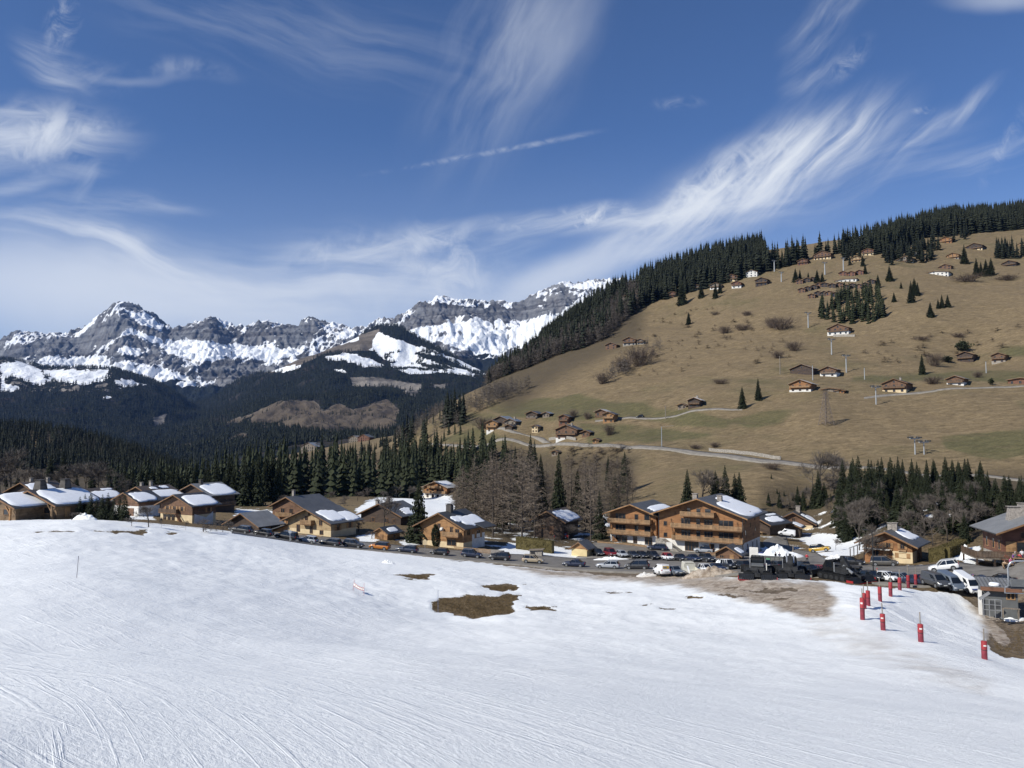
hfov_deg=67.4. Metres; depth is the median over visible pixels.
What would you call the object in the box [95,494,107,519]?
spruce tree
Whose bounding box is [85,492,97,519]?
spruce tree
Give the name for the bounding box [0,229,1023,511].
hillside
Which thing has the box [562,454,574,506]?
larch tree
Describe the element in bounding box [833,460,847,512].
spruce tree
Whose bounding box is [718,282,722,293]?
spruce tree
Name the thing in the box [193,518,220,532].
bare tree
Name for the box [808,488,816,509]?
spruce tree
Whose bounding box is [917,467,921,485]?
spruce tree
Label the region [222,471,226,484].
spruce tree
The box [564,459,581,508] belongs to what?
larch tree
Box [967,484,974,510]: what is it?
spruce tree
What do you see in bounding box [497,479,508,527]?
spruce tree
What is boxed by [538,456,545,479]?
spruce tree
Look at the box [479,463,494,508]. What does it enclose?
larch tree
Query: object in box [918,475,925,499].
spruce tree
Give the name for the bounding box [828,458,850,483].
bare tree
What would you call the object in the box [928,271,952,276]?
chalet
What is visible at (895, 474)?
spruce tree
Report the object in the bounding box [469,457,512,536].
larch tree
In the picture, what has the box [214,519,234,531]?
bare tree
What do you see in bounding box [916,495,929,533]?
spruce tree
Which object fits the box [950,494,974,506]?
bare tree
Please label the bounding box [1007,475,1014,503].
spruce tree
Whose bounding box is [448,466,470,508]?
larch tree
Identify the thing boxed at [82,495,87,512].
spruce tree
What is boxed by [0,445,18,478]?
bare tree
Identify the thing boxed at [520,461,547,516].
larch tree
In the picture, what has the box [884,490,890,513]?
spruce tree
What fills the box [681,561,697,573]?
van
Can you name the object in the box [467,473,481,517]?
spruce tree
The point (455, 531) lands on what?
window
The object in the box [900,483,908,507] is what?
spruce tree
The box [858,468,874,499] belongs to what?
spruce tree
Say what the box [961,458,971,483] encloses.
spruce tree
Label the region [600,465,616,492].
larch tree
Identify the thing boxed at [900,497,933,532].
bare tree
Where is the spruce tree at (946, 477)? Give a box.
[943,468,950,488]
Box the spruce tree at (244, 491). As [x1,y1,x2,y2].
[235,457,251,505]
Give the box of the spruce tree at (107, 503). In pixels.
[104,492,112,519]
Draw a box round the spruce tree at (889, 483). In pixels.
[885,469,894,500]
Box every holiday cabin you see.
[795,279,803,283]
[797,287,806,292]
[802,277,810,281]
[804,286,812,290]
[807,293,817,298]
[810,284,819,288]
[821,282,828,286]
[824,291,832,295]
[828,283,836,287]
[838,271,846,275]
[847,271,856,275]
[854,283,864,288]
[855,270,863,274]
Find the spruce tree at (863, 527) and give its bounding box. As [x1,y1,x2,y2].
[856,510,871,537]
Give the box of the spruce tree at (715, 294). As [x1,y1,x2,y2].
[712,283,718,298]
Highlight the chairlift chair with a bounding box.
[1004,560,1023,593]
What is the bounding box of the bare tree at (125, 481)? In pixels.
[93,470,134,492]
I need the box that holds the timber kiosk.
[711,543,748,558]
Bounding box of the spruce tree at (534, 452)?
[528,440,538,486]
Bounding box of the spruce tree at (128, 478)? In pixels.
[124,471,130,489]
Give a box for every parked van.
[653,563,670,574]
[778,529,795,536]
[919,570,950,587]
[937,569,965,590]
[953,570,977,593]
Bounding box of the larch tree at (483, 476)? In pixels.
[472,461,494,523]
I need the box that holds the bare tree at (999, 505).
[992,496,1007,511]
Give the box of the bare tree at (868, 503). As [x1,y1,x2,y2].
[848,494,884,537]
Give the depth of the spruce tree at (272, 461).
301.03 m
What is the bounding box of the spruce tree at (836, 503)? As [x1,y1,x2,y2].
[829,482,842,527]
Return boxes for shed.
[371,525,402,539]
[503,424,516,429]
[676,403,687,409]
[786,521,806,537]
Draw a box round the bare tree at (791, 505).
[780,496,796,509]
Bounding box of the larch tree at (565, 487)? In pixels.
[550,466,569,508]
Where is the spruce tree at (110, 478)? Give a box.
[106,466,113,487]
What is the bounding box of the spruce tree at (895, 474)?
[891,463,901,489]
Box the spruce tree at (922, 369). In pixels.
[918,353,926,374]
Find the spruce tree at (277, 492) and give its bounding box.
[270,452,282,504]
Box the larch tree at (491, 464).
[478,449,500,500]
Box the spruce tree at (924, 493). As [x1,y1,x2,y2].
[921,474,928,505]
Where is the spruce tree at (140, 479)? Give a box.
[138,465,144,485]
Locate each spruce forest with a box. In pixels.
[105,279,886,498]
[486,198,1023,383]
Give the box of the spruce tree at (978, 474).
[977,463,984,482]
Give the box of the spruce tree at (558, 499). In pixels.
[549,452,566,509]
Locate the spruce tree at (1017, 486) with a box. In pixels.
[1016,477,1020,496]
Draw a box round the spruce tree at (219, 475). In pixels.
[217,462,221,481]
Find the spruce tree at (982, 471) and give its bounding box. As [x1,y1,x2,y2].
[977,461,985,484]
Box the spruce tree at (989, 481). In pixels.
[986,471,991,489]
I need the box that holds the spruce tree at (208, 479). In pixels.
[206,463,211,482]
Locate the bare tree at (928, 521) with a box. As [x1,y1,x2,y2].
[911,514,947,544]
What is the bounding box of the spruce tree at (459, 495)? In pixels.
[454,478,466,509]
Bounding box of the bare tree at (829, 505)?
[824,498,834,512]
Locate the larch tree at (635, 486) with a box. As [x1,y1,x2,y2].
[624,470,639,499]
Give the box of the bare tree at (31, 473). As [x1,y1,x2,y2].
[21,470,45,480]
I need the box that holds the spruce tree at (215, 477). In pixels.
[212,464,218,481]
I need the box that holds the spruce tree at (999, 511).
[996,491,1005,515]
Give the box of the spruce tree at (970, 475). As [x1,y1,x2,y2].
[966,459,973,482]
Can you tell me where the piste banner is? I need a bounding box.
[353,579,363,590]
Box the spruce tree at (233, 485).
[229,462,237,498]
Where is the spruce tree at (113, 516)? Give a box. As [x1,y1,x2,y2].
[108,498,118,520]
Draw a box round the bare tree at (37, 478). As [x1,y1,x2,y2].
[30,473,50,481]
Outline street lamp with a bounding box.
[862,529,873,569]
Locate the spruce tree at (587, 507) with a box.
[581,478,594,525]
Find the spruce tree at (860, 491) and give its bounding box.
[850,478,868,537]
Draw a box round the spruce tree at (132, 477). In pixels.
[130,468,135,488]
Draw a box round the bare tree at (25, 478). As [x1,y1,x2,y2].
[13,468,51,482]
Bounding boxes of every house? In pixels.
[301,442,320,452]
[349,435,358,442]
[358,434,373,441]
[530,425,542,432]
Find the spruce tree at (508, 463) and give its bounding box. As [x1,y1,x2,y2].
[505,449,512,483]
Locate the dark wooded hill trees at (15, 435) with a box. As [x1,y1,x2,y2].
[0,416,187,475]
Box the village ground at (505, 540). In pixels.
[126,474,1023,557]
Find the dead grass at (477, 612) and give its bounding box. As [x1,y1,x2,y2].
[400,575,1023,655]
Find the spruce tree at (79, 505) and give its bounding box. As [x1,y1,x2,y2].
[73,497,84,516]
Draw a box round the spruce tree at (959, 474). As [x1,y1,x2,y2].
[954,463,964,492]
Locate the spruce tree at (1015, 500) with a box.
[1012,489,1018,505]
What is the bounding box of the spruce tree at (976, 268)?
[973,259,980,275]
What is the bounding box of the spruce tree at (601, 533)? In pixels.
[591,491,608,539]
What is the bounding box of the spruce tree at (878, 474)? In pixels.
[871,461,891,506]
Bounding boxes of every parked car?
[228,525,253,533]
[253,528,274,536]
[274,530,298,539]
[298,535,318,543]
[319,537,342,545]
[342,538,364,547]
[369,541,390,549]
[396,544,418,552]
[430,547,449,555]
[461,548,482,557]
[489,551,510,560]
[522,554,543,563]
[562,559,585,566]
[592,548,604,555]
[596,559,619,568]
[603,547,616,556]
[616,549,627,557]
[624,559,649,568]
[626,550,639,557]
[637,550,648,558]
[646,550,660,559]
[647,543,666,550]
[661,552,673,560]
[669,565,684,574]
[673,553,686,560]
[685,554,701,561]
[694,545,712,552]
[697,563,710,569]
[698,553,715,561]
[710,563,727,569]
[720,559,737,569]
[732,560,749,568]
[764,559,771,565]
[771,560,781,565]
[798,560,809,565]
[800,564,818,574]
[809,544,830,552]
[839,556,865,564]
[851,565,862,571]
[860,570,884,580]
[870,555,898,565]
[877,570,897,581]
[891,572,908,581]
[902,574,926,584]
[928,558,959,571]
[987,573,1016,578]
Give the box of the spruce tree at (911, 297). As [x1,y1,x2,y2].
[906,281,915,302]
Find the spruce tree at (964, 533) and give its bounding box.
[959,513,971,543]
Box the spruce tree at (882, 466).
[879,457,885,479]
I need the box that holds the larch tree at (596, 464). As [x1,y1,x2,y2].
[589,452,606,492]
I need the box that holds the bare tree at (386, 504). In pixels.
[375,495,405,525]
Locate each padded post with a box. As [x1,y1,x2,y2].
[860,588,864,619]
[862,584,866,608]
[866,581,870,605]
[878,577,881,601]
[880,603,885,630]
[888,573,892,596]
[898,569,901,590]
[906,565,909,587]
[914,567,917,584]
[917,612,923,641]
[981,628,987,659]
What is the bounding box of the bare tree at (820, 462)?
[808,450,844,485]
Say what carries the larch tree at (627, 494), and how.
on the village ground at (505, 540)
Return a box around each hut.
[549,450,561,456]
[590,438,601,443]
[974,576,1021,620]
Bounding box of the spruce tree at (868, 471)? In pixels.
[866,459,872,483]
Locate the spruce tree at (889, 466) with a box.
[884,458,894,482]
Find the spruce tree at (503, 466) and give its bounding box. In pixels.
[499,451,506,483]
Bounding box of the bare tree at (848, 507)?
[834,501,865,524]
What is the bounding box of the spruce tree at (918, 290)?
[915,282,920,295]
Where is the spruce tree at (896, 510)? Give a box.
[885,484,905,527]
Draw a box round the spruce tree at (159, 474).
[156,465,161,484]
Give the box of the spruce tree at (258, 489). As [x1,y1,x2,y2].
[249,454,265,506]
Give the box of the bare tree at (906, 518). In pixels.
[898,509,920,533]
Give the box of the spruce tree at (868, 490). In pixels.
[865,482,874,520]
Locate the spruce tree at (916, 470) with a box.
[912,461,918,482]
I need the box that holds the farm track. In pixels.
[497,427,551,442]
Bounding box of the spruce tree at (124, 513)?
[118,493,131,520]
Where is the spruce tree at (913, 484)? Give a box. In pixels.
[908,471,917,496]
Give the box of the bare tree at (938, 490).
[931,478,947,502]
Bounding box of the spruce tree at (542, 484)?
[532,464,548,525]
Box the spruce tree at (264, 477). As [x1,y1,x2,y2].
[261,459,270,501]
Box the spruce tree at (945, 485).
[943,478,948,497]
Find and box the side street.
[763,532,825,561]
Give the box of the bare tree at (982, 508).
[969,501,996,529]
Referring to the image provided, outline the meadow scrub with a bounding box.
[548,307,1018,473]
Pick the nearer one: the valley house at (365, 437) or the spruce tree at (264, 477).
the spruce tree at (264, 477)
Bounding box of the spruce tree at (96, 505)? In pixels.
[94,499,99,515]
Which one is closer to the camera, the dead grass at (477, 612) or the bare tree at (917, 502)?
the dead grass at (477, 612)
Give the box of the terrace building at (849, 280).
[835,278,858,281]
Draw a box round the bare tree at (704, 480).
[691,469,731,496]
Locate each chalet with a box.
[0,491,50,520]
[2,477,59,492]
[22,479,105,519]
[86,487,120,510]
[110,490,162,515]
[126,481,183,507]
[154,492,222,523]
[179,479,239,511]
[267,490,336,522]
[272,505,363,536]
[356,497,414,524]
[412,503,503,554]
[422,480,455,497]
[485,420,500,434]
[503,417,521,425]
[525,411,542,418]
[529,507,583,539]
[554,423,582,442]
[558,414,572,426]
[594,409,610,417]
[597,493,768,555]
[601,411,619,422]
[605,342,619,349]
[622,337,636,346]
[636,339,645,344]
[669,291,676,297]
[686,395,704,408]
[709,282,723,289]
[726,274,738,281]
[730,281,742,288]
[745,270,758,276]
[754,277,771,286]
[760,513,791,535]
[782,506,817,528]
[787,379,816,391]
[797,258,810,264]
[813,251,834,259]
[818,366,841,376]
[826,324,852,335]
[850,522,930,563]
[851,256,864,261]
[861,248,873,254]
[881,377,914,392]
[895,256,917,262]
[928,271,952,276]
[938,264,953,268]
[939,237,953,242]
[944,375,970,385]
[946,253,961,258]
[955,351,979,361]
[961,502,1023,566]
[965,243,985,249]
[990,352,1009,363]
[1001,260,1019,265]
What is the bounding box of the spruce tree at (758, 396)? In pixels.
[754,379,762,400]
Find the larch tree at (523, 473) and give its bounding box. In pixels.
[512,450,531,516]
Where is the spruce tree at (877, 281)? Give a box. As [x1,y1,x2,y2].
[874,275,881,288]
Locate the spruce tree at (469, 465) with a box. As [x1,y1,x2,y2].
[466,449,473,493]
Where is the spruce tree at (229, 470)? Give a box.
[225,455,233,486]
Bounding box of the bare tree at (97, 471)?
[71,460,113,487]
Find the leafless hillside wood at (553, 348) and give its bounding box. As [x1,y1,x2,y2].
[393,276,663,438]
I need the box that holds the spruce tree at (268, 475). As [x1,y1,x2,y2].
[264,453,273,501]
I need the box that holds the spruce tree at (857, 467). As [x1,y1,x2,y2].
[852,456,863,483]
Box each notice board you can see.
[666,542,672,550]
[749,547,757,560]
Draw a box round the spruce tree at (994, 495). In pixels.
[990,479,999,516]
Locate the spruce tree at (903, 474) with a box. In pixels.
[901,459,907,487]
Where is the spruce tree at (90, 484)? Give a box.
[87,475,96,487]
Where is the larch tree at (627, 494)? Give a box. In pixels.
[613,456,640,505]
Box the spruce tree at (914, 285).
[912,278,917,295]
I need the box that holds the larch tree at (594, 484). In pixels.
[572,461,613,514]
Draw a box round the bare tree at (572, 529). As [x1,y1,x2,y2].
[565,524,581,539]
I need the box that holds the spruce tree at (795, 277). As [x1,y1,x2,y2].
[791,269,798,282]
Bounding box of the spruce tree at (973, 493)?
[970,483,976,501]
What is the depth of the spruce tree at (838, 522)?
211.81 m
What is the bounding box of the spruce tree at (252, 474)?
[247,461,256,501]
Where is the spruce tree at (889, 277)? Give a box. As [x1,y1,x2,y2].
[885,268,894,281]
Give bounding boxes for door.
[65,507,70,518]
[128,508,133,515]
[550,526,553,533]
[883,550,888,556]
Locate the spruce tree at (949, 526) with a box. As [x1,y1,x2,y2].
[933,502,951,534]
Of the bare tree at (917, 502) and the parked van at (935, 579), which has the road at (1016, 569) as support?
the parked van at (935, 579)
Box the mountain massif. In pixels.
[0,278,619,401]
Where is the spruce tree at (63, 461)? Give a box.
[55,452,68,482]
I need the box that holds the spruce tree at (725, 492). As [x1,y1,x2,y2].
[720,465,731,496]
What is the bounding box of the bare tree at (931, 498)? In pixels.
[921,494,946,522]
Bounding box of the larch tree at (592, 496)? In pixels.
[578,464,604,541]
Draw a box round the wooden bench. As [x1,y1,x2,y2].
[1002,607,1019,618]
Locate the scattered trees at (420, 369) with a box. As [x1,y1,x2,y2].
[237,347,483,435]
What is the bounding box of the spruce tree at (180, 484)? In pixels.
[176,466,181,488]
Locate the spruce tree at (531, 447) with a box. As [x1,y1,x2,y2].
[526,434,533,468]
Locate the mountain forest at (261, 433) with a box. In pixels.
[0,321,487,465]
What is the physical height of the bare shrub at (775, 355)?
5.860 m
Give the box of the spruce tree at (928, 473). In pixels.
[923,460,933,490]
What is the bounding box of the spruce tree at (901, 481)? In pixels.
[895,468,905,493]
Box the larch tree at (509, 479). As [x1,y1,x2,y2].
[505,463,514,496]
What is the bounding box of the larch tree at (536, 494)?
[513,457,550,537]
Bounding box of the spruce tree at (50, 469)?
[44,456,56,480]
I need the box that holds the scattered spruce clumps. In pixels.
[358,223,1023,456]
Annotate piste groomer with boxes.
[738,555,777,579]
[772,553,810,579]
[811,556,876,583]
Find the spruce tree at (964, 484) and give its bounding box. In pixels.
[963,477,967,501]
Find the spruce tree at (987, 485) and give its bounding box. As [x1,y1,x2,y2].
[985,479,989,499]
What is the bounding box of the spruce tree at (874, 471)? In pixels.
[871,464,876,489]
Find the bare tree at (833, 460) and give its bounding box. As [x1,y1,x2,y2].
[824,456,846,487]
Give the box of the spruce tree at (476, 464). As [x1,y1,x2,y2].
[474,451,478,479]
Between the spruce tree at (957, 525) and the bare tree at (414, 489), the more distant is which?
the bare tree at (414, 489)
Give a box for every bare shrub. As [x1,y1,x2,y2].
[468,415,497,428]
[568,409,578,417]
[582,411,592,418]
[593,372,613,383]
[601,423,616,434]
[610,356,637,370]
[620,344,660,365]
[685,444,702,448]
[708,442,721,447]
[712,324,733,332]
[712,378,728,383]
[732,323,754,330]
[742,310,753,315]
[758,462,785,469]
[762,316,785,327]
[764,316,798,329]
[768,350,788,358]
[784,340,804,350]
[911,336,929,340]
[921,375,947,383]
[924,353,944,365]
[943,355,952,362]
[949,271,990,281]
[950,332,971,336]
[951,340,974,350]
[972,371,987,377]
[988,273,1019,280]
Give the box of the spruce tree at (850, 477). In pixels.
[843,462,858,503]
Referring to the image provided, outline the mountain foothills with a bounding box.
[0,325,484,468]
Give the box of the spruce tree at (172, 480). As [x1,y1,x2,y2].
[169,468,174,485]
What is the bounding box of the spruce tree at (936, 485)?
[933,473,939,495]
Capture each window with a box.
[43,507,50,513]
[205,507,211,511]
[296,524,299,531]
[335,524,341,530]
[346,522,352,527]
[447,539,455,545]
[453,529,461,534]
[465,529,471,535]
[474,529,481,538]
[615,513,625,521]
[615,524,625,532]
[616,535,626,541]
[634,525,638,533]
[644,515,650,522]
[644,526,650,534]
[645,537,651,544]
[681,518,690,526]
[681,529,690,538]
[685,541,698,550]
[696,530,700,538]
[704,519,712,527]
[704,531,712,539]
[718,520,733,529]
[718,532,733,541]
[884,542,892,547]
[895,553,909,558]
[897,544,906,549]
[1006,541,1023,551]
[1006,592,1014,599]
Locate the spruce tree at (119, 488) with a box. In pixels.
[118,469,125,492]
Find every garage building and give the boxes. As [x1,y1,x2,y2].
[819,388,843,392]
[1007,377,1023,383]
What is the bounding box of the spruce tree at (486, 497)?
[481,466,494,518]
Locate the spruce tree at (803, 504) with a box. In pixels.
[799,491,807,510]
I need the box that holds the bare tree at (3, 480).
[0,475,15,489]
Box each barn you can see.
[221,510,285,529]
[492,416,512,424]
[541,412,553,417]
[579,430,594,437]
[788,364,818,374]
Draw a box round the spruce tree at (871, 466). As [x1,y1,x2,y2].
[870,461,874,477]
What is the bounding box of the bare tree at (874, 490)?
[842,480,885,504]
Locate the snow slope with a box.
[0,519,1023,767]
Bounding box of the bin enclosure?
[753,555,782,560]
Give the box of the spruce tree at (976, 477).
[973,471,978,485]
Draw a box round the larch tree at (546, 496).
[544,464,551,504]
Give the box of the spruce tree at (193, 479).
[191,470,196,483]
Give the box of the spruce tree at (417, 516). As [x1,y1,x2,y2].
[404,480,427,543]
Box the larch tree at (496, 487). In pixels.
[477,449,509,528]
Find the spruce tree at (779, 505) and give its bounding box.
[776,491,782,507]
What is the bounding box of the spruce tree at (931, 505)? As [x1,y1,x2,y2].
[927,489,936,510]
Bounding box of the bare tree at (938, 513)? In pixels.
[925,510,952,540]
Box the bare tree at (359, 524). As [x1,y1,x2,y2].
[356,521,365,531]
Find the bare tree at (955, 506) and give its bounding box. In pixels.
[942,499,967,533]
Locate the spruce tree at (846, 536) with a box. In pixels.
[839,511,852,542]
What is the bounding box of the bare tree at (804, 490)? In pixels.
[798,487,811,499]
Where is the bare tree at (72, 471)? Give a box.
[52,461,87,483]
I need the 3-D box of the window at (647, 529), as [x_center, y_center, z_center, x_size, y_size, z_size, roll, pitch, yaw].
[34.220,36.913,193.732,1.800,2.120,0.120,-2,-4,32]
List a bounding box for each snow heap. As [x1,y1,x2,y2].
[73,513,96,519]
[382,560,394,563]
[594,556,626,559]
[636,572,656,576]
[681,566,738,579]
[758,544,803,557]
[825,554,839,558]
[959,544,972,558]
[1004,617,1023,621]
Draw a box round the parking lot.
[577,541,764,559]
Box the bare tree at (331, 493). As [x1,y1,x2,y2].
[325,490,336,499]
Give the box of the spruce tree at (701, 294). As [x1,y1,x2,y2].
[698,284,704,298]
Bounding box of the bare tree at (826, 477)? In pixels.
[797,463,838,489]
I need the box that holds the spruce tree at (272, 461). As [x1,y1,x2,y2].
[268,451,277,498]
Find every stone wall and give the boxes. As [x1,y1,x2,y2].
[549,436,575,440]
[709,448,780,459]
[833,334,854,336]
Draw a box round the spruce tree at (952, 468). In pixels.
[950,461,955,482]
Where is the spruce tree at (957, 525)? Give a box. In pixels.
[949,483,972,532]
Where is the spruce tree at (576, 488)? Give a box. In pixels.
[570,469,583,514]
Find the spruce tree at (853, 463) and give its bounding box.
[844,458,855,490]
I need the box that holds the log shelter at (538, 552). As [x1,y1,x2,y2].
[528,548,544,555]
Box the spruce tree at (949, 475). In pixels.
[947,467,953,487]
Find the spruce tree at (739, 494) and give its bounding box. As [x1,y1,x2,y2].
[734,473,746,502]
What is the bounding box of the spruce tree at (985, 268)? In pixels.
[981,259,991,276]
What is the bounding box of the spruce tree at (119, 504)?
[116,498,121,520]
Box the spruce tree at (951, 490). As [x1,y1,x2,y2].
[946,477,954,503]
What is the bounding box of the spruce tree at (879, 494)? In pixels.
[872,484,887,524]
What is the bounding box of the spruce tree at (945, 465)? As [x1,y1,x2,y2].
[940,457,955,489]
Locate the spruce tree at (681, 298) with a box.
[676,282,687,305]
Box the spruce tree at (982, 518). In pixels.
[976,493,987,521]
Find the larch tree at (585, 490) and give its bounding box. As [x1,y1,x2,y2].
[565,457,608,529]
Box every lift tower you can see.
[841,354,850,372]
[870,385,881,404]
[907,436,921,454]
[916,440,930,454]
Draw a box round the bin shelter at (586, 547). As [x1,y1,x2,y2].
[568,539,596,555]
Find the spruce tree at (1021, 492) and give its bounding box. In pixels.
[1016,476,1023,505]
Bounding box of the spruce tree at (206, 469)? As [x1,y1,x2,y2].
[203,459,209,478]
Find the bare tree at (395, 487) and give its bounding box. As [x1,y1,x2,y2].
[386,486,403,497]
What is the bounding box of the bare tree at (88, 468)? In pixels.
[77,465,97,488]
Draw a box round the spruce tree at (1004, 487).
[995,475,1013,514]
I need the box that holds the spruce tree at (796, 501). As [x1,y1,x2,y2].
[794,493,800,509]
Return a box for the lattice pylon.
[818,390,833,424]
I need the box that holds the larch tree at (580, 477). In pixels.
[579,463,591,493]
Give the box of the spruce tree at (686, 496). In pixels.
[679,470,692,503]
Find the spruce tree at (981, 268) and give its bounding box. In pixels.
[979,261,982,274]
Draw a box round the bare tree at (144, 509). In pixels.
[133,504,153,526]
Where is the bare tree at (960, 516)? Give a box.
[951,508,978,523]
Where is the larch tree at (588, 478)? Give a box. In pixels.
[576,459,600,502]
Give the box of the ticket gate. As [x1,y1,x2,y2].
[979,592,1001,618]
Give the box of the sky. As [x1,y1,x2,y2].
[0,0,1023,339]
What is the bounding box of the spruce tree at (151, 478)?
[148,466,155,485]
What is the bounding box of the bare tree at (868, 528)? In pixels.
[845,507,877,549]
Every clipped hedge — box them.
[515,535,553,553]
[928,538,967,562]
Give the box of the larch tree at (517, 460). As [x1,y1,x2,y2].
[500,449,539,527]
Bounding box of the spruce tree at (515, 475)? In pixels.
[508,465,524,522]
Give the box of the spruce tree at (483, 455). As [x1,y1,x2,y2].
[476,445,485,489]
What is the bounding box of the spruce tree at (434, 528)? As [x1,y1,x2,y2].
[431,524,439,546]
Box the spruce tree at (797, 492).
[794,486,800,500]
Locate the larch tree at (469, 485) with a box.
[460,465,484,507]
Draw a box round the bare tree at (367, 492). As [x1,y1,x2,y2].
[362,487,371,497]
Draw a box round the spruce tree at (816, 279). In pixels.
[814,270,821,283]
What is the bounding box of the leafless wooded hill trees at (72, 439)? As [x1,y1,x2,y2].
[44,429,101,447]
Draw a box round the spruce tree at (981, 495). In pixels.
[976,489,988,518]
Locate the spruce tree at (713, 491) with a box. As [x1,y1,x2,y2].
[708,471,720,495]
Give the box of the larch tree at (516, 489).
[490,455,526,529]
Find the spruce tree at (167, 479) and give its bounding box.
[164,465,170,483]
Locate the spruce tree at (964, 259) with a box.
[960,245,969,263]
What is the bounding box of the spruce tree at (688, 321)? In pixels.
[685,313,690,324]
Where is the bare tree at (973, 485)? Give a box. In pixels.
[963,481,981,497]
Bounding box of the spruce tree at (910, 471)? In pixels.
[906,458,914,490]
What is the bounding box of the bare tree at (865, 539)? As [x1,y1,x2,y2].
[854,533,889,560]
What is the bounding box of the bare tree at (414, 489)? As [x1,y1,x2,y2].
[407,486,419,498]
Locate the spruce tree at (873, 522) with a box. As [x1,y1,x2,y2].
[869,506,878,529]
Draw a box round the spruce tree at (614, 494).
[607,472,620,510]
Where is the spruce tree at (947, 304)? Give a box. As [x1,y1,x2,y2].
[944,295,950,307]
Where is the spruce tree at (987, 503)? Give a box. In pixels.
[984,489,995,518]
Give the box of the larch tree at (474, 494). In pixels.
[459,454,496,517]
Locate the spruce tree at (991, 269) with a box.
[987,259,996,275]
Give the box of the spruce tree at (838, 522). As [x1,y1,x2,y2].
[834,492,844,533]
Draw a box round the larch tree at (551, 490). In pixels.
[545,467,555,500]
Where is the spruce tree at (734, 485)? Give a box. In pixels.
[731,474,736,497]
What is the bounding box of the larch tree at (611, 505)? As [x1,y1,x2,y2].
[602,457,623,509]
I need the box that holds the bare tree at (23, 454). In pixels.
[0,446,33,492]
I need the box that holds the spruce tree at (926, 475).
[924,470,932,494]
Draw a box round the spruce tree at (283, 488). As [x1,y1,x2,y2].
[276,451,285,494]
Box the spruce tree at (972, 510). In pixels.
[967,496,978,529]
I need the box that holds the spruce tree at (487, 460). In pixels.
[480,440,499,492]
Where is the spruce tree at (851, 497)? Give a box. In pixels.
[836,482,856,538]
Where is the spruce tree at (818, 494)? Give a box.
[814,471,824,508]
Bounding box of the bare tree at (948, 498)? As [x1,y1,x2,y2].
[944,492,966,509]
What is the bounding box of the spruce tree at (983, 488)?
[976,474,986,501]
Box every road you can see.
[232,530,1023,591]
[432,438,1022,480]
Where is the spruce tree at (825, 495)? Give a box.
[822,483,828,505]
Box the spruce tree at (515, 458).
[513,447,517,473]
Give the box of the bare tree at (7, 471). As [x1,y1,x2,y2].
[0,461,18,487]
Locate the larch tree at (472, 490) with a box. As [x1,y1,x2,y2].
[460,473,480,515]
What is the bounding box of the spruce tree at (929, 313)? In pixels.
[926,303,934,317]
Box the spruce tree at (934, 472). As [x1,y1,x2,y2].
[930,460,937,489]
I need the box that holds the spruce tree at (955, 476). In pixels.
[953,461,958,486]
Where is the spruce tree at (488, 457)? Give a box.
[482,448,497,492]
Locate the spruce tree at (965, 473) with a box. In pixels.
[962,466,970,486]
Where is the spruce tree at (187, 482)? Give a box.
[183,469,189,487]
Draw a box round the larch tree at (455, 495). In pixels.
[444,477,464,509]
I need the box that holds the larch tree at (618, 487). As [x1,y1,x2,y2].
[603,456,637,507]
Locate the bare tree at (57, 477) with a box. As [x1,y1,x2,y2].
[49,472,67,481]
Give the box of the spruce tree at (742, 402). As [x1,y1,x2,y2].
[737,388,747,408]
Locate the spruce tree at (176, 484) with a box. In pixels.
[173,469,180,489]
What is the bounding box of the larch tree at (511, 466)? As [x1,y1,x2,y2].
[494,444,524,498]
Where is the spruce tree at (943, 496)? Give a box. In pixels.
[935,481,950,520]
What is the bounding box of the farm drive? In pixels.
[864,385,1023,398]
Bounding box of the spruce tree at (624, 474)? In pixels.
[619,452,631,493]
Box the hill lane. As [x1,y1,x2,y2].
[595,408,741,421]
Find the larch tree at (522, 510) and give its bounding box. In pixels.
[498,448,549,535]
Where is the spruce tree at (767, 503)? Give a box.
[766,493,771,506]
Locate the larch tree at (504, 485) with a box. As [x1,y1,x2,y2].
[479,459,519,532]
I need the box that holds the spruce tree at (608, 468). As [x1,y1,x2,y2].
[604,458,610,490]
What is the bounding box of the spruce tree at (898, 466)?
[896,456,903,486]
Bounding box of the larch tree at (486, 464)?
[473,459,499,520]
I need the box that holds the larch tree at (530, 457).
[514,443,550,521]
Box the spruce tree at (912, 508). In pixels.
[903,482,919,534]
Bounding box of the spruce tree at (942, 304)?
[940,294,945,307]
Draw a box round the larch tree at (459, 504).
[450,468,479,514]
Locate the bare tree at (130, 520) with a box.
[121,517,135,525]
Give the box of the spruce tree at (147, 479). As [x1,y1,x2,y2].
[144,467,148,485]

